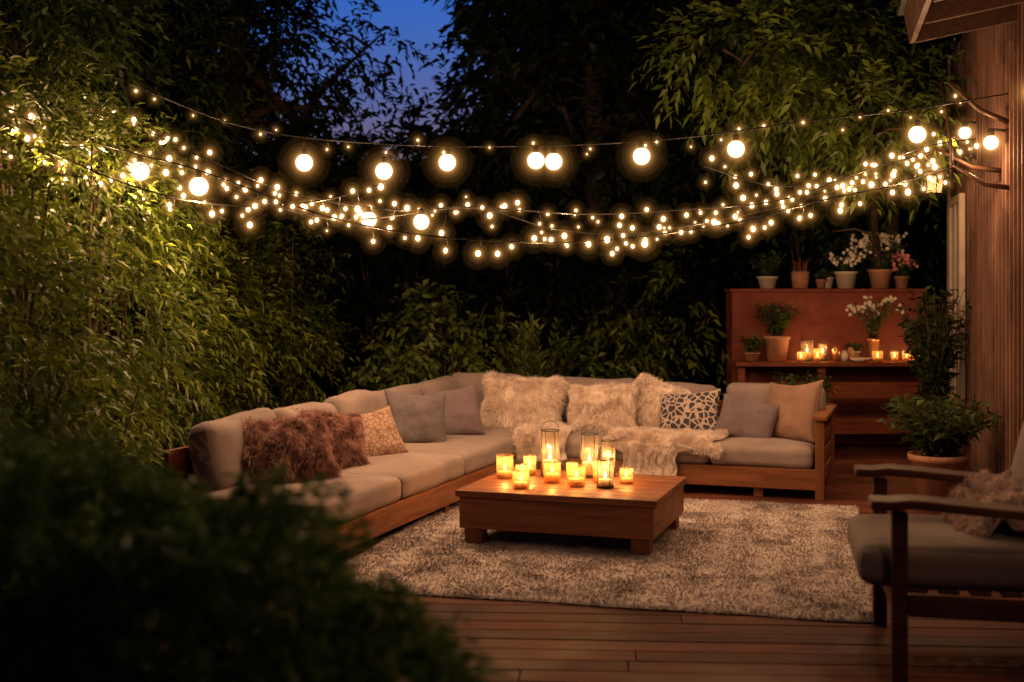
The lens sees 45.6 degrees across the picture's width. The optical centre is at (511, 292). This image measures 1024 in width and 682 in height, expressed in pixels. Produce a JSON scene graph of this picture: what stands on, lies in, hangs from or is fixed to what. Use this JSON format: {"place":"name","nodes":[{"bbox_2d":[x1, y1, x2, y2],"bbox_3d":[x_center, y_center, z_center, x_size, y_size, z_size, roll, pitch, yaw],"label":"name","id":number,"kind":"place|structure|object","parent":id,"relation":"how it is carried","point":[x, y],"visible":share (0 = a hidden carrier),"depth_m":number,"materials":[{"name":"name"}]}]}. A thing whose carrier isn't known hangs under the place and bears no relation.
{"place":"outdoors","nodes":[
{"label":"outdoors","id":0,"kind":"place"},
{"bbox_2d":[2,401,636,670],"bbox_3d":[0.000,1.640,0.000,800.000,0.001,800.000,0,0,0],"label":"ground","id":1,"kind":"structure","parent":0,"point":[163,448],"depth_m":13.96,"materials":[{"name":"soil"}]},
{"bbox_2d":[0,0,287,403],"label":"garden tree","id":2,"kind":"object","parent":1,"relation":"on","point":[44,22],"visible":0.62,"depth_m":10.35,"materials":[{"name":"green plant"}]},
{"bbox_2d":[0,11,363,599],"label":"bamboo hedge","id":3,"kind":"object","parent":1,"relation":"on","point":[41,247],"visible":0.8,"depth_m":7.47,"materials":[{"name":"green plant"}]},
{"bbox_2d":[1,0,442,411],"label":"garden tree","id":4,"kind":"object","parent":1,"relation":"on","point":[272,153],"visible":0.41,"depth_m":14.19,"materials":[{"name":"green plant"}]},
{"bbox_2d":[0,396,517,681],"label":"foreground bush","id":5,"kind":"object","parent":1,"relation":"on","point":[78,608],"visible":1,"depth_m":2.23,"materials":[{"name":"green plant"}]},
{"bbox_2d":[337,279,538,394],"bbox_3d":[-0.674,0.766,11.727,2.049,1.792,1.387,0,0,0],"label":"shrub","id":6,"kind":"object","parent":1,"relation":"on","point":[401,374],"visible":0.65,"depth_m":11.56,"materials":[{"name":"green plant"}]},
{"bbox_2d":[0,0,959,410],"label":"distant trees","id":7,"kind":"object","parent":1,"relation":"on","point":[702,240],"visible":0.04,"depth_m":18.23,"materials":[{"name":"green plant"}]},
{"bbox_2d":[9,445,1023,681],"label":"wooden deck","id":8,"kind":"structure","parent":1,"relation":"on","point":[533,641],"depth_m":5.26,"materials":[{"name":"brown wood"}]},
{"bbox_2d":[164,372,836,557],"bbox_3d":[0.321,1.094,8.223,3.330,0.811,4.203,0,0,19],"label":"corner sofa","id":9,"kind":"object","parent":8,"relation":"on","point":[421,479],"visible":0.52,"depth_m":8.72,"materials":[{"name":"beige fabric"}]},
{"bbox_2d":[239,408,342,485],"bbox_3d":[-1.340,0.965,7.211,0.675,0.533,0.418,0,0,-35],"label":"throw pillow","id":10,"kind":"object","parent":9,"relation":"on","point":[302,445],"visible":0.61,"depth_m":7.14,"materials":[{"name":"brown fur"}]},
{"bbox_2d":[293,406,370,468],"bbox_3d":[-1.185,0.967,7.805,0.598,0.512,0.377,0,0,-29],"label":"throw pillow","id":11,"kind":"object","parent":9,"relation":"on","point":[345,432],"visible":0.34,"depth_m":7.79,"materials":[{"name":"brown fur"}]},
{"bbox_2d":[360,406,409,457],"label":"throw pillow","id":12,"kind":"object","parent":9,"relation":"on","point":[382,437],"visible":0.44,"depth_m":8.28,"materials":[{"name":"beige fabric"}]},
{"bbox_2d":[384,389,445,442],"bbox_3d":[-0.713,0.939,9.041,0.506,0.437,0.234,0,0,-16],"label":"throw pillow","id":13,"kind":"object","parent":9,"relation":"on","point":[418,418],"visible":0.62,"depth_m":8.98,"materials":[{"name":"grey fabric"}]},
{"bbox_2d":[421,383,484,435],"bbox_3d":[-0.461,0.941,9.525,0.488,0.445,0.218,0,0,-12],"label":"throw pillow","id":14,"kind":"object","parent":9,"relation":"on","point":[461,414],"visible":0.62,"depth_m":9.48,"materials":[{"name":"fabric"}]},
{"bbox_2d":[480,369,568,428],"bbox_3d":[0.097,0.927,10.024,0.773,0.579,0.376,0,0,12],"label":"throw pillow","id":15,"kind":"object","parent":9,"relation":"on","point":[511,402],"visible":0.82,"depth_m":9.94,"materials":[{"name":"beige fur"}]},
{"bbox_2d":[510,420,575,465],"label":"throw pillow","id":16,"kind":"object","parent":9,"relation":"on","point":[526,439],"visible":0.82,"depth_m":9.40,"materials":[{"name":"beige fur"}]},
{"bbox_2d":[566,380,639,432],"bbox_3d":[0.724,0.957,9.759,0.643,0.509,0.398,0,0,17],"label":"throw pillow","id":17,"kind":"object","parent":9,"relation":"on","point":[602,407],"visible":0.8,"depth_m":9.66,"materials":[{"name":"beige fur"}]},
{"bbox_2d":[619,434,679,475],"bbox_3d":[1.127,1.248,9.320,0.489,0.381,0.549,0,0,24],"label":"knit throw blanket","id":18,"kind":"object","parent":9,"relation":"on","point":[654,463],"visible":0.54,"depth_m":9.12,"materials":[{"name":"fabric"}]},
{"bbox_2d":[633,372,690,427],"bbox_3d":[1.133,0.945,9.782,0.637,0.609,0.333,0,0,37],"label":"throw pillow","id":19,"kind":"object","parent":9,"relation":"on","point":[649,393],"visible":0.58,"depth_m":9.73,"materials":[{"name":"beige fur"}]},
{"bbox_2d":[596,425,729,459],"bbox_3d":[1.165,1.130,9.280,0.994,0.217,0.542,0,0,20],"label":"fur throw blanket","id":20,"kind":"object","parent":9,"relation":"on","point":[696,441],"visible":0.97,"depth_m":9.11,"materials":[{"name":"beige fur"}]},
{"bbox_2d":[659,388,720,430],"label":"throw pillow","id":21,"kind":"object","parent":9,"relation":"on","point":[695,411],"visible":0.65,"depth_m":9.49,"materials":[{"name":"fabric"}]},
{"bbox_2d":[713,393,779,438],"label":"throw pillow","id":22,"kind":"object","parent":9,"relation":"on","point":[739,418],"visible":0.78,"depth_m":9.26,"materials":[{"name":"fabric"}]},
{"bbox_2d":[767,380,823,442],"bbox_3d":[2.131,0.910,9.290,0.241,0.506,0.548,0,0,-40],"label":"throw pillow","id":23,"kind":"object","parent":9,"relation":"on","point":[799,407],"visible":0.72,"depth_m":9.17,"materials":[{"name":"beige fabric"}]},
{"bbox_2d":[483,311,589,377],"bbox_3d":[0.213,0.846,11.760,1.098,1.351,0.742,0,0,0],"label":"fern plant","id":24,"kind":"object","parent":8,"relation":"on","point":[556,356],"visible":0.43,"depth_m":11.62,"materials":[{"name":"green plant"}]},
{"bbox_2d":[543,335,636,378],"bbox_3d":[0.791,0.938,11.959,1.068,1.070,0.887,0,0,-39],"label":"shrub","id":25,"kind":"object","parent":8,"relation":"on","point":[592,360],"visible":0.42,"depth_m":11.90,"materials":[{"name":"green plant"}]},
{"bbox_2d":[318,498,872,622],"bbox_3d":[0.670,1.482,7.316,2.839,0.053,3.095,0,0,14],"label":"area rug","id":26,"kind":"object","parent":8,"relation":"on","point":[771,559],"visible":0.73,"depth_m":6.61,"materials":[{"name":"carpet"}]},
{"bbox_2d":[455,468,686,554],"bbox_3d":[0.385,1.319,7.420,1.200,0.315,0.957,0,0,18],"label":"coffee table","id":27,"kind":"object","parent":26,"relation":"on","point":[642,512],"visible":0.91,"depth_m":7.04,"materials":[{"name":"brown wood"}]},
{"bbox_2d":[498,463,511,477],"bbox_3d":[-0.045,1.086,7.617,0.108,0.140,0.108,0,0,0],"label":"candle jar","id":28,"kind":"object","parent":27,"relation":"on","point":[504,473],"visible":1,"depth_m":7.59,"materials":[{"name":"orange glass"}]},
{"bbox_2d":[514,473,527,487],"bbox_3d":[0.053,1.106,7.215,0.100,0.100,0.100,0,0,0],"label":"candle jar","id":29,"kind":"object","parent":27,"relation":"on","point":[520,484],"visible":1,"depth_m":7.19,"materials":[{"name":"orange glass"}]},
{"bbox_2d":[517,469,527,481],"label":"candle jar","id":30,"kind":"object","parent":27,"relation":"on","point":[524,478],"visible":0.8,"depth_m":7.39,"materials":[{"name":"glass"}]},
{"bbox_2d":[525,460,534,474],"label":"candle jar","id":31,"kind":"object","parent":27,"relation":"on","point":[529,470],"visible":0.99,"depth_m":7.72,"materials":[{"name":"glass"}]},
{"bbox_2d":[540,421,559,476],"bbox_3d":[0.240,0.983,7.679,0.123,0.347,0.123,0,0,0],"label":"lantern","id":32,"kind":"object","parent":27,"relation":"on","point":[549,463],"visible":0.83,"depth_m":7.65,"materials":[{"name":"clear glass"}]},
{"bbox_2d":[545,465,558,481],"bbox_3d":[0.246,1.096,7.445,0.108,0.120,0.108,0,0,0],"label":"candle jar","id":33,"kind":"object","parent":27,"relation":"on","point":[552,477],"visible":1,"depth_m":7.41,"materials":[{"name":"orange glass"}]},
{"bbox_2d":[567,466,574,477],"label":"candle jar","id":34,"kind":"object","parent":27,"relation":"on","point":[571,474],"visible":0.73,"depth_m":7.56,"materials":[{"name":"glass"}]},
{"bbox_2d":[569,469,583,485],"bbox_3d":[0.385,1.096,7.293,0.114,0.120,0.114,0,0,0],"label":"candle jar","id":35,"kind":"object","parent":27,"relation":"on","point":[576,481],"visible":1,"depth_m":7.26,"materials":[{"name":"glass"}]},
{"bbox_2d":[580,425,597,476],"bbox_3d":[0.486,0.994,7.660,0.117,0.324,0.117,0,0,0],"label":"lantern","id":36,"kind":"object","parent":27,"relation":"on","point":[588,468],"visible":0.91,"depth_m":7.63,"materials":[{"name":"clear glass"}]},
{"bbox_2d":[594,466,603,481],"bbox_3d":[0.537,1.091,7.432,0.092,0.130,0.092,0,0,0],"label":"candle jar","id":37,"kind":"object","parent":27,"relation":"on","point":[595,476],"visible":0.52,"depth_m":7.41,"materials":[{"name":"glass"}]},
{"bbox_2d":[596,450,613,487],"bbox_3d":[0.552,1.046,7.227,0.106,0.219,0.106,0,0,0],"label":"lantern","id":38,"kind":"object","parent":27,"relation":"on","point":[604,482],"visible":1,"depth_m":7.20,"materials":[{"name":"clear glass"}]},
{"bbox_2d":[601,433,615,475],"bbox_3d":[0.607,1.024,7.704,0.095,0.264,0.095,0,0,0],"label":"lantern","id":39,"kind":"object","parent":27,"relation":"on","point":[604,468],"visible":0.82,"depth_m":7.68,"materials":[{"name":"clear glass"}]},
{"bbox_2d":[621,468,631,482],"bbox_3d":[0.695,1.111,7.401,0.083,0.090,0.083,0,0,0],"label":"candle jar","id":40,"kind":"object","parent":27,"relation":"on","point":[625,479],"visible":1,"depth_m":7.38,"materials":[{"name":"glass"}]},
{"bbox_2d":[771,370,837,402],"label":"potted plant","id":41,"kind":"object","parent":8,"relation":"on","point":[788,379],"visible":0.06,"depth_m":10.84,"materials":[{"name":"green plant"}]},
{"bbox_2d":[724,289,925,444],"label":"red garden wall","id":42,"kind":"structure","parent":8,"relation":"on","point":[823,315],"depth_m":11.96,"materials":[{"name":"paint"}]},
{"bbox_2d":[748,250,785,287],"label":"potted plant","id":43,"kind":"object","parent":42,"relation":"on","point":[767,279],"visible":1,"depth_m":12.06,"materials":[{"name":"green plant"}]},
{"bbox_2d":[791,258,808,287],"bbox_3d":[2.860,-0.187,12.100,0.180,0.298,0.180,0,0,0],"label":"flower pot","id":44,"kind":"object","parent":42,"relation":"on","point":[799,278],"visible":1,"depth_m":12.04,"materials":[{"name":"ceramic"}]},
{"bbox_2d":[810,273,829,287],"bbox_3d":[3.087,-0.120,12.111,0.169,0.164,0.206,0,0,-24],"label":"succulent pot","id":45,"kind":"object","parent":42,"relation":"on","point":[820,281],"visible":1,"depth_m":12.09,"materials":[{"name":"ceramic"}]},
{"bbox_2d":[816,268,834,287],"bbox_3d":[3.140,-0.143,12.172,0.206,0.210,0.213,0,0,0],"label":"succulent pot","id":46,"kind":"object","parent":42,"relation":"on","point":[829,282],"visible":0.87,"depth_m":12.12,"materials":[{"name":"white ceramic"}]},
{"bbox_2d":[829,248,865,287],"bbox_3d":[3.321,-0.237,12.111,0.323,0.397,0.350,0,0,-20],"label":"flower pot","id":47,"kind":"object","parent":42,"relation":"on","point":[846,275],"visible":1,"depth_m":12.06,"materials":[{"name":"white ceramic"}]},
{"bbox_2d":[848,232,907,287],"bbox_3d":[3.650,-0.321,12.070,0.595,0.565,0.544,0,0,0],"label":"flower pot","id":48,"kind":"object","parent":42,"relation":"on","point":[879,276],"visible":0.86,"depth_m":12.04,"materials":[{"name":"ceramic"}]},
{"bbox_2d":[887,252,918,287],"bbox_3d":[3.856,-0.219,12.141,0.362,0.363,0.405,0,0,0],"label":"flower pot","id":49,"kind":"object","parent":42,"relation":"on","point":[900,266],"visible":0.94,"depth_m":12.09,"materials":[{"name":"ceramic"}]},
{"bbox_2d":[728,360,923,433],"bbox_3d":[3.080,1.080,11.704,1.940,0.840,0.447,0,0,0],"label":"console table","id":50,"kind":"object","parent":8,"relation":"on","point":[857,424],"visible":0.33,"depth_m":11.51,"materials":[{"name":"brown wood"}]},
{"bbox_2d":[736,334,764,360],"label":"potted plant","id":51,"kind":"object","parent":50,"relation":"on","point":[752,347],"visible":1,"depth_m":11.67,"materials":[{"name":"green plant"}]},
{"bbox_2d":[752,300,803,360],"bbox_3d":[2.562,0.366,11.731,0.486,0.583,0.443,0,0,14],"label":"potted plant","id":52,"kind":"object","parent":50,"relation":"on","point":[776,341],"visible":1,"depth_m":11.68,"materials":[{"name":"green plant"}]},
{"bbox_2d":[801,334,812,360],"bbox_3d":[2.820,0.529,11.650,0.117,0.254,0.117,0,0,0],"label":"candle jar","id":53,"kind":"object","parent":50,"relation":"on","point":[806,355],"visible":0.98,"depth_m":11.62,"materials":[{"name":"clear glass"}]},
{"bbox_2d":[814,351,820,360],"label":"candle jar","id":54,"kind":"object","parent":50,"relation":"on","point":[817,358],"visible":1,"depth_m":11.55,"materials":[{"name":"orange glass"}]},
{"bbox_2d":[818,339,826,360],"bbox_3d":[2.980,0.552,11.700,0.085,0.209,0.085,0,0,0],"label":"candle jar","id":55,"kind":"object","parent":50,"relation":"on","point":[822,355],"visible":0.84,"depth_m":11.67,"materials":[{"name":"clear glass"}]},
{"bbox_2d":[832,345,854,360],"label":"ceramic jars","id":56,"kind":"object","parent":50,"relation":"on","point":[844,355],"visible":1,"depth_m":11.65,"materials":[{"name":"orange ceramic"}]},
{"bbox_2d":[844,341,866,356],"bbox_3d":[3.310,0.564,11.795,0.163,0.187,0.253,0,0,-31],"label":"succulent pot","id":57,"kind":"object","parent":50,"relation":"on","point":[856,347],"visible":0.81,"depth_m":11.76,"materials":[{"name":"white ceramic"}]},
{"bbox_2d":[850,357,869,361],"bbox_3d":[3.300,0.640,11.560,0.200,0.033,0.200,0,0,0],"label":"serving bowl","id":58,"kind":"object","parent":50,"relation":"on","point":[857,359],"visible":1,"depth_m":11.51,"materials":[{"name":"white ceramic"}]},
{"bbox_2d":[845,295,903,360],"bbox_3d":[3.461,0.343,11.694,0.569,0.628,0.408,0,0,0],"label":"flower vase","id":59,"kind":"object","parent":50,"relation":"on","point":[872,341],"visible":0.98,"depth_m":11.68,"materials":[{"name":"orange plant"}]},
{"bbox_2d":[873,351,881,360],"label":"candle jar","id":60,"kind":"object","parent":50,"relation":"on","point":[877,358],"visible":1,"depth_m":11.52,"materials":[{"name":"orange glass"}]},
{"bbox_2d":[891,352,897,360],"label":"candle jar","id":61,"kind":"object","parent":50,"relation":"on","point":[894,358],"visible":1,"depth_m":11.58,"materials":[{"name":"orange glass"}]},
{"bbox_2d":[903,354,909,360],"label":"candle jar","id":62,"kind":"object","parent":50,"relation":"on","point":[906,358],"visible":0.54,"depth_m":11.54,"materials":[{"name":"orange glass"}]},
{"bbox_2d":[895,286,971,405],"bbox_3d":[3.631,0.720,10.427,0.710,1.556,0.702,0,0,0],"label":"potted plant","id":63,"kind":"object","parent":8,"relation":"on","point":[936,358],"visible":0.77,"depth_m":10.37,"materials":[{"name":"green plant"}]},
{"bbox_2d":[847,423,1023,681],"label":"wooden armchair","id":64,"kind":"object","parent":8,"relation":"on","point":[898,555],"visible":0.9,"depth_m":4.67,"materials":[{"name":"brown wood"}]},
{"bbox_2d":[940,467,1023,538],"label":"fleece blanket","id":65,"kind":"object","parent":64,"relation":"on","point":[985,486],"visible":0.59,"depth_m":5.06,"materials":[{"name":"fur"}]},
{"bbox_2d":[877,390,1002,497],"bbox_3d":[3.081,1.109,8.736,0.881,0.778,0.950,0,0,0],"label":"potted plant","id":66,"kind":"object","parent":8,"relation":"on","point":[938,430],"visible":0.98,"depth_m":8.63,"materials":[{"name":"green plant"}]},
{"bbox_2d":[183,202,946,415],"bbox_3d":[0.803,0.539,13.897,9.841,3.260,2.285,0,0,0],"label":"back hedge","id":67,"kind":"object","parent":1,"relation":"on","point":[574,274],"visible":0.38,"depth_m":13.68,"materials":[{"name":"green plant"}]},
{"bbox_2d":[353,0,896,370],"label":"garden tree","id":68,"kind":"object","parent":1,"relation":"on","point":[611,53],"visible":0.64,"depth_m":14.07,"materials":[{"name":"green plant"}]},
{"bbox_2d":[569,239,728,399],"bbox_3d":[1.412,0.597,12.480,1.822,2.314,1.449,0,0,0],"label":"shrub","id":69,"kind":"object","parent":1,"relation":"on","point":[595,335],"visible":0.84,"depth_m":12.39,"materials":[{"name":"green plant"}]},
{"bbox_2d":[628,0,976,288],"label":"maple tree","id":70,"kind":"object","parent":1,"relation":"on","point":[798,77],"visible":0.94,"depth_m":10.15,"materials":[{"name":"green plant"}]},
{"bbox_2d":[649,0,962,289],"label":"garden tree","id":71,"kind":"object","parent":1,"relation":"on","point":[823,219],"visible":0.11,"depth_m":13.00,"materials":[{"name":"green plant"}]},
{"bbox_2d":[947,3,1023,473],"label":"walls","id":72,"kind":"structure","parent":1,"relation":"on","point":[994,271],"depth_m":9.05,"materials":[{"name":"brown wood"}]},
{"bbox_2d":[0,72,1008,256],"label":"string lights","id":73,"kind":"object","parent":72,"relation":"attached to","point":[198,184],"visible":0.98,"depth_m":7.89,"materials":[{"name":"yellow glass"}]},
{"bbox_2d":[920,135,976,195],"bbox_3d":[3.629,-1.051,10.135,0.476,0.502,0.242,0,0,0],"label":"wall lantern","id":74,"kind":"object","parent":72,"relation":"attached to","point":[972,152],"depth_m":10.08,"materials":[{"name":"black metal"}]},
{"bbox_2d":[947,193,964,408],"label":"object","id":75,"kind":"structure","parent":72,"relation":"attached to","point":[957,241],"depth_m":10.74,"materials":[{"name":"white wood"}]},
{"bbox_2d":[896,0,1023,43],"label":"roof eave","id":76,"kind":"object","parent":72,"relation":"attached to","point":[926,20],"visible":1,"depth_m":7.87,"materials":[{"name":"brown wood"}]},
{"bbox_2d":[958,121,976,138],"bbox_3d":[3.706,-1.325,9.929,0.135,0.150,0.099,0,0,41],"label":"wall bulb","id":77,"kind":"object","parent":72,"relation":"attached to","point":[964,132],"depth_m":9.92,"materials":[{"name":"white glass"}]},
{"bbox_2d":[934,80,1009,189],"bbox_3d":[3.225,-1.072,8.425,0.555,0.783,0.390,0,0,0],"label":"light bracket","id":78,"kind":"object","parent":72,"relation":"attached to","point":[976,107],"visible":0.89,"depth_m":8.32,"materials":[{"name":"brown wood"}]},
{"bbox_2d":[983,128,1006,149],"bbox_3d":[3.314,-1.055,8.376,0.146,0.150,0.099,0,0,38],"label":"wall bulb","id":79,"kind":"object","parent":72,"relation":"attached to","point":[990,141],"depth_m":8.37,"materials":[{"name":"white glass"}]},
{"bbox_2d":[218,0,519,186],"label":"sky","id":80,"kind":"structure","parent":0,"point":[417,22],"materials":[{"name":"blue"}]},
{"bbox_2d":[899,317,937,355],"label":"potted plant","id":81,"kind":"object","parent":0,"point":[907,328],"visible":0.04,"depth_m":11.71,"materials":[{"name":"green plant"}]}
]}

